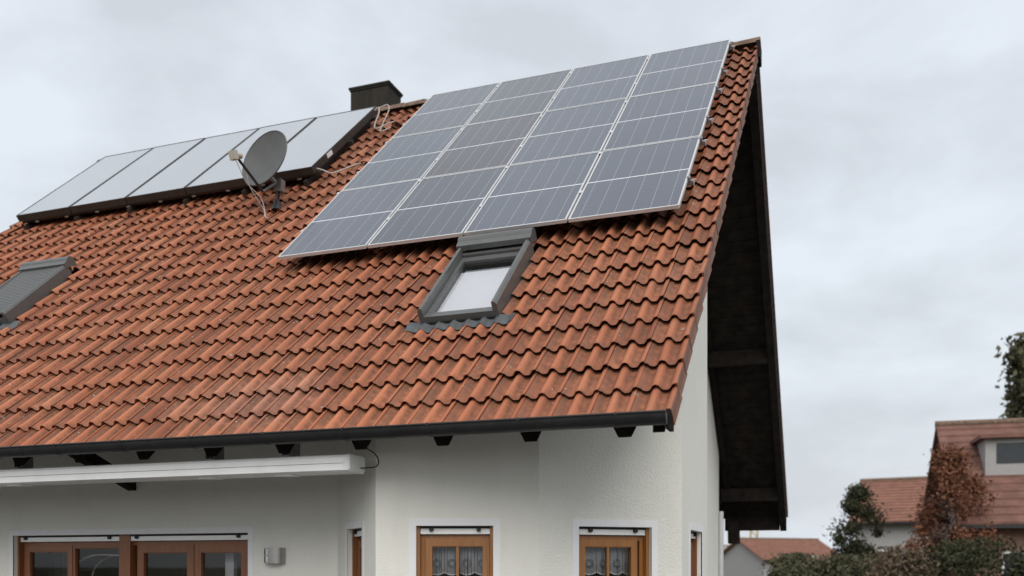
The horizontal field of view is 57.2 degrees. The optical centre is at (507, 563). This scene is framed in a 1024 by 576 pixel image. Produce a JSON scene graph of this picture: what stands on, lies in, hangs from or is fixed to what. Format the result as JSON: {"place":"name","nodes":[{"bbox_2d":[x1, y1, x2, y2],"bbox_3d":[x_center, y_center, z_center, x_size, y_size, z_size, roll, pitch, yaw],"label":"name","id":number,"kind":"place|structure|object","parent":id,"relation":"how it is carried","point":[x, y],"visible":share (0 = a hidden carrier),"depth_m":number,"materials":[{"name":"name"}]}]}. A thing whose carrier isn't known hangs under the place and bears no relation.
{"place":"outdoors","nodes":[
{"label":"outdoors","id":0,"kind":"place"},
{"bbox_2d":[0,0,1023,552],"label":"sky","id":1,"kind":"structure","parent":0,"point":[894,129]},
{"bbox_2d":[724,537,834,575],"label":"neighbour house","id":2,"kind":"structure","parent":0,"point":[745,556],"depth_m":93.22,"materials":[{"name":"tile"}]},
{"bbox_2d":[849,476,930,574],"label":"neighbour house","id":3,"kind":"structure","parent":0,"point":[897,495],"depth_m":50.08,"materials":[{"name":"tile"}]},
{"bbox_2d":[920,418,1023,575],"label":"neighbour house","id":4,"kind":"structure","parent":0,"point":[996,446],"depth_m":32.21,"materials":[{"name":"tile"}]},
{"bbox_2d":[1002,551,1021,574],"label":"window","id":5,"kind":"structure","parent":4,"relation":"in","point":[1007,552],"depth_m":30.79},
{"label":"ground","id":6,"kind":"structure","parent":0,"visible":0},
{"bbox_2d":[750,531,757,537],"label":"construction crane","id":7,"kind":"object","parent":6,"relation":"on","point":[751,532],"visible":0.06,"depth_m":229.40,"materials":[{"name":"metal"}]},
{"bbox_2d":[757,552,853,575],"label":"garden shrub","id":8,"kind":"object","parent":6,"relation":"on","point":[789,564],"visible":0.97,"depth_m":29.23,"materials":[{"name":"green plant"}]},
{"bbox_2d":[783,553,908,575],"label":"garden shrub","id":9,"kind":"object","parent":6,"relation":"on","point":[836,560],"visible":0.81,"depth_m":28.59,"materials":[{"name":"green plant"}]},
{"bbox_2d":[822,482,895,564],"bbox_3d":[14.968,-0.776,39.904,2.566,5.432,2.756,0,0,-39],"label":"columnar thuja","id":10,"kind":"object","parent":6,"relation":"on","point":[857,494],"visible":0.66,"depth_m":39.70,"materials":[{"name":"green plant"}]},
{"bbox_2d":[825,545,974,575],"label":"garden shrub","id":11,"kind":"object","parent":6,"relation":"on","point":[888,560],"visible":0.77,"depth_m":27.45,"materials":[{"name":"green plant"}]},
{"bbox_2d":[900,439,1007,562],"bbox_3d":[14.668,-1.144,30.947,3.294,5.713,3.431,0,0,20],"label":"garden tree","id":12,"kind":"object","parent":6,"relation":"on","point":[953,479],"visible":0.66,"depth_m":30.72,"materials":[{"name":"brown plant"}]},
{"bbox_2d":[898,535,1023,575],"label":"garden shrub","id":13,"kind":"object","parent":6,"relation":"on","point":[967,557],"visible":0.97,"depth_m":26.68,"materials":[{"name":"green plant"}]},
{"bbox_2d":[994,332,1023,418],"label":"conifer tree","id":14,"kind":"object","parent":6,"relation":"on","point":[1014,392],"visible":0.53,"depth_m":54.96,"materials":[{"name":"green plant"}]},
{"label":"terrace","id":15,"kind":"structure","parent":0,"visible":0},
{"bbox_2d":[0,36,787,575],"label":"house","id":16,"kind":"structure","parent":15,"relation":"on","point":[550,400],"depth_m":9.47,"materials":[{"name":"paint"}]},
{"bbox_2d":[0,256,76,328],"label":"roof window","id":17,"kind":"structure","parent":16,"relation":"in","point":[34,281],"depth_m":12.33,"materials":[{"name":"grey metal"}]},
{"bbox_2d":[35,552,67,575],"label":"window pane","id":18,"kind":"structure","parent":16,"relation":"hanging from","point":[51,563],"depth_m":11.99,"materials":[{"name":"grey glass"}]},
{"bbox_2d":[79,554,151,575],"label":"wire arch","id":19,"kind":"structure","parent":16,"relation":"on","point":[102,560],"depth_m":10.93,"materials":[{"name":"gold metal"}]},
{"bbox_2d":[9,527,252,575],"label":"window","id":20,"kind":"structure","parent":16,"relation":"in","point":[134,550],"depth_m":10.34,"materials":[{"name":"brown wood"}]},
{"bbox_2d":[0,443,378,486],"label":"awning","id":21,"kind":"object","parent":16,"relation":"attached to","point":[292,463],"visible":0.94,"depth_m":8.42,"materials":[{"name":"white metal"}]},
{"bbox_2d":[22,116,377,229],"bbox_3d":[-4.906,-6.194,14.923,5.480,0.128,2.510,0,42,20],"label":"collector mount","id":22,"kind":"object","parent":16,"relation":"attached to","point":[307,181],"visible":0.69,"depth_m":14.09,"materials":[{"name":"metal"}]},
{"bbox_2d":[16,148,151,221],"bbox_3d":[-6.968,-6.335,15.657,1.064,0.100,2.560,0,42,20],"label":"thermal collector","id":23,"kind":"object","parent":22,"relation":"on","point":[61,199],"visible":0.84,"depth_m":15.42,"materials":[{"name":"grey glass"}]},
{"bbox_2d":[70,138,204,212],"bbox_3d":[-5.949,-6.337,15.286,1.064,0.100,2.560,0,42,20],"label":"thermal collector","id":24,"kind":"object","parent":22,"relation":"on","point":[118,188],"visible":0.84,"depth_m":15.05,"materials":[{"name":"grey glass"}]},
{"bbox_2d":[126,128,258,203],"bbox_3d":[-4.930,-6.336,14.917,1.064,0.100,2.560,0,42,20],"label":"thermal collector","id":25,"kind":"object","parent":22,"relation":"on","point":[175,178],"visible":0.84,"depth_m":14.67,"materials":[{"name":"grey glass"}]},
{"bbox_2d":[185,117,316,194],"bbox_3d":[-3.911,-6.337,14.546,1.064,0.100,2.560,0,42,20],"label":"thermal collector","id":26,"kind":"object","parent":22,"relation":"on","point":[224,172],"visible":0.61,"depth_m":14.16,"materials":[{"name":"grey glass"}]},
{"bbox_2d":[267,106,377,181],"bbox_3d":[-2.890,-6.336,14.177,1.068,0.100,2.560,0,42,20],"label":"thermal collector","id":27,"kind":"object","parent":22,"relation":"on","point":[317,142],"visible":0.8,"depth_m":14.07,"materials":[{"name":"grey glass"}]},
{"bbox_2d":[316,163,364,173],"bbox_3d":[-2.349,-5.560,13.221,0.673,0.229,0.120,0,0,-12],"label":"collector pipe","id":28,"kind":"object","parent":27,"relation":"attached to","point":[341,169],"visible":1,"depth_m":13.19,"materials":[{"name":"beige plastic"}]},
{"bbox_2d":[374,104,396,131],"bbox_3d":[-1.915,-6.919,14.600,0.351,0.682,0.536,0,0,-22],"label":"collector pipe","id":29,"kind":"object","parent":27,"relation":"attached to","point":[382,125],"visible":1,"depth_m":14.58,"materials":[{"name":"beige plastic"}]},
{"bbox_2d":[225,553,236,575],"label":"curtain","id":30,"kind":"object","parent":16,"relation":"on","point":[230,564],"depth_m":10.25,"materials":[{"name":"white fabric"}]},
{"bbox_2d":[228,130,286,218],"bbox_3d":[-3.269,-5.200,12.500,0.713,1.276,0.753,0,0,0],"label":"satellite dish","id":31,"kind":"object","parent":16,"relation":"attached to","point":[261,164],"visible":1,"depth_m":12.68,"materials":[{"name":"metal"}]},
{"bbox_2d":[264,548,284,562],"bbox_3d":[-2.390,-0.079,9.574,0.230,0.160,0.114,0,0,20],"label":"wall lamp","id":32,"kind":"object","parent":16,"relation":"attached to","point":[274,555],"visible":1,"depth_m":9.53,"materials":[{"name":"metal"}]},
{"bbox_2d":[345,520,363,575],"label":"window","id":33,"kind":"structure","parent":16,"relation":"in","point":[357,534],"depth_m":9.02,"materials":[{"name":"brown wood"}]},
{"bbox_2d":[409,519,499,575],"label":"window","id":34,"kind":"structure","parent":16,"relation":"in","point":[490,543],"depth_m":8.27,"materials":[{"name":"brown wood"}]},
{"bbox_2d":[423,534,489,574],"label":"lace curtain","id":35,"kind":"object","parent":16,"relation":"hanging from","point":[444,555],"visible":0.41,"depth_m":8.41,"materials":[{"name":"white fabric"}]},
{"bbox_2d":[405,227,536,332],"bbox_3d":[-0.289,-2.780,9.236,1.100,0.300,1.672,0,42,20],"label":"roof window","id":36,"kind":"structure","parent":16,"relation":"in","point":[477,297],"depth_m":9.24,"materials":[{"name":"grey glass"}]},
{"bbox_2d":[300,176,695,232],"bbox_3d":[-0.261,-3.929,10.492,4.684,0.142,0.064,0,42,20],"label":"mounting rail","id":37,"kind":"object","parent":16,"relation":"attached to","point":[690,182],"visible":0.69,"depth_m":9.70,"materials":[{"name":"metal"}]},
{"bbox_2d":[278,179,419,259],"bbox_3d":[-1.853,-4.130,11.229,1.129,0.035,1.905,0,42,20],"label":"solar panel","id":38,"kind":"object","parent":37,"relation":"attached to","point":[349,220],"visible":1,"depth_m":11.13,"materials":[{"name":"glass"}]},
{"bbox_2d":[367,166,505,247],"bbox_3d":[-0.771,-4.129,10.837,1.129,0.036,1.905,0,42,20],"label":"solar panel","id":39,"kind":"object","parent":37,"relation":"attached to","point":[438,207],"visible":0.95,"depth_m":10.73,"materials":[{"name":"glass"}]},
{"bbox_2d":[464,152,599,235],"bbox_3d":[0.309,-4.130,10.445,1.129,0.035,1.905,0,42,20],"label":"solar panel","id":40,"kind":"object","parent":37,"relation":"attached to","point":[534,194],"visible":0.98,"depth_m":10.34,"materials":[{"name":"glass"}]},
{"bbox_2d":[568,136,700,221],"bbox_3d":[1.391,-4.129,10.053,1.129,0.036,1.905,0,42,20],"label":"solar panel","id":41,"kind":"object","parent":37,"relation":"attached to","point":[646,178],"visible":1,"depth_m":9.94,"materials":[{"name":"glass"}]},
{"bbox_2d":[336,136,707,194],"bbox_3d":[0.027,-4.693,11.287,4.684,0.142,0.064,0,42,20],"label":"mounting rail","id":42,"kind":"object","parent":16,"relation":"attached to","point":[702,142],"visible":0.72,"depth_m":10.49,"materials":[{"name":"metal"}]},
{"bbox_2d":[356,115,713,173],"bbox_3d":[0.204,-5.163,11.775,4.684,0.142,0.064,0,42,20],"label":"mounting rail","id":43,"kind":"object","parent":16,"relation":"attached to","point":[709,121],"visible":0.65,"depth_m":10.98,"materials":[{"name":"metal"}]},
{"bbox_2d":[341,126,464,190],"bbox_3d":[-1.368,-5.415,12.566,1.129,0.035,1.905,0,42,20],"label":"solar panel","id":44,"kind":"object","parent":43,"relation":"attached to","point":[405,158],"visible":0.98,"depth_m":12.50,"materials":[{"name":"glass"}]},
{"bbox_2d":[422,112,543,178],"bbox_3d":[-0.287,-5.415,12.173,1.129,0.035,1.905,0,42,20],"label":"solar panel","id":45,"kind":"object","parent":43,"relation":"attached to","point":[485,145],"visible":0.97,"depth_m":12.11,"materials":[{"name":"glass"}]},
{"bbox_2d":[510,98,627,164],"bbox_3d":[0.795,-5.414,11.782,1.129,0.035,1.905,0,42,20],"label":"solar panel","id":46,"kind":"object","parent":43,"relation":"attached to","point":[573,131],"visible":0.91,"depth_m":11.71,"materials":[{"name":"glass"}]},
{"bbox_2d":[603,82,717,150],"bbox_3d":[1.875,-5.416,11.388,1.129,0.036,1.905,0,42,20],"label":"solar panel","id":47,"kind":"object","parent":43,"relation":"attached to","point":[668,115],"visible":0.97,"depth_m":11.32,"materials":[{"name":"glass"}]},
{"bbox_2d":[385,86,722,143],"bbox_3d":[0.483,-5.900,12.543,4.684,0.142,0.064,0,42,20],"label":"mounting rail","id":48,"kind":"object","parent":16,"relation":"attached to","point":[718,91],"visible":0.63,"depth_m":11.75,"materials":[{"name":"metal"}]},
{"bbox_2d":[402,67,727,125],"bbox_3d":[0.673,-6.403,13.066,4.684,0.142,0.064,0,42,20],"label":"mounting rail","id":49,"kind":"object","parent":16,"relation":"attached to","point":[723,72],"visible":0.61,"depth_m":12.27,"materials":[{"name":"metal"}]},
{"bbox_2d":[392,82,499,137],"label":"solar panel","id":50,"kind":"object","parent":49,"relation":"attached to","point":[447,110],"visible":0.95,"depth_m":13.85,"materials":[{"name":"glass"}]},
{"bbox_2d":[467,69,572,124],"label":"solar panel","id":51,"kind":"object","parent":49,"relation":"attached to","point":[521,96],"visible":0.91,"depth_m":13.45,"materials":[{"name":"glass"}]},
{"bbox_2d":[545,55,649,111],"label":"solar panel","id":52,"kind":"object","parent":49,"relation":"attached to","point":[602,82],"visible":0.98,"depth_m":13.05,"materials":[{"name":"glass"}]},
{"bbox_2d":[630,39,730,96],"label":"solar panel","id":53,"kind":"object","parent":49,"relation":"attached to","point":[702,64],"visible":0.97,"depth_m":12.67,"materials":[{"name":"glass"}]},
{"bbox_2d":[426,43,734,100],"bbox_3d":[0.959,-7.161,13.854,4.684,0.142,0.064,0,42,20],"label":"mounting rail","id":54,"kind":"object","parent":16,"relation":"attached to","point":[731,47],"visible":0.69,"depth_m":13.06,"materials":[{"name":"metal"}]},
{"bbox_2d":[585,535,637,574],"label":"lace curtain","id":55,"kind":"object","parent":16,"relation":"hanging from","point":[596,555],"visible":0.33,"depth_m":8.65,"materials":[{"name":"white fabric"}]},
{"bbox_2d":[572,519,657,575],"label":"window","id":56,"kind":"structure","parent":16,"relation":"in","point":[598,536],"depth_m":8.54,"materials":[{"name":"brown wood"}]},
{"bbox_2d":[689,523,702,575],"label":"window","id":57,"kind":"structure","parent":16,"relation":"in","point":[692,535],"depth_m":9.85,"materials":[{"name":"brown wood"}]}
]}

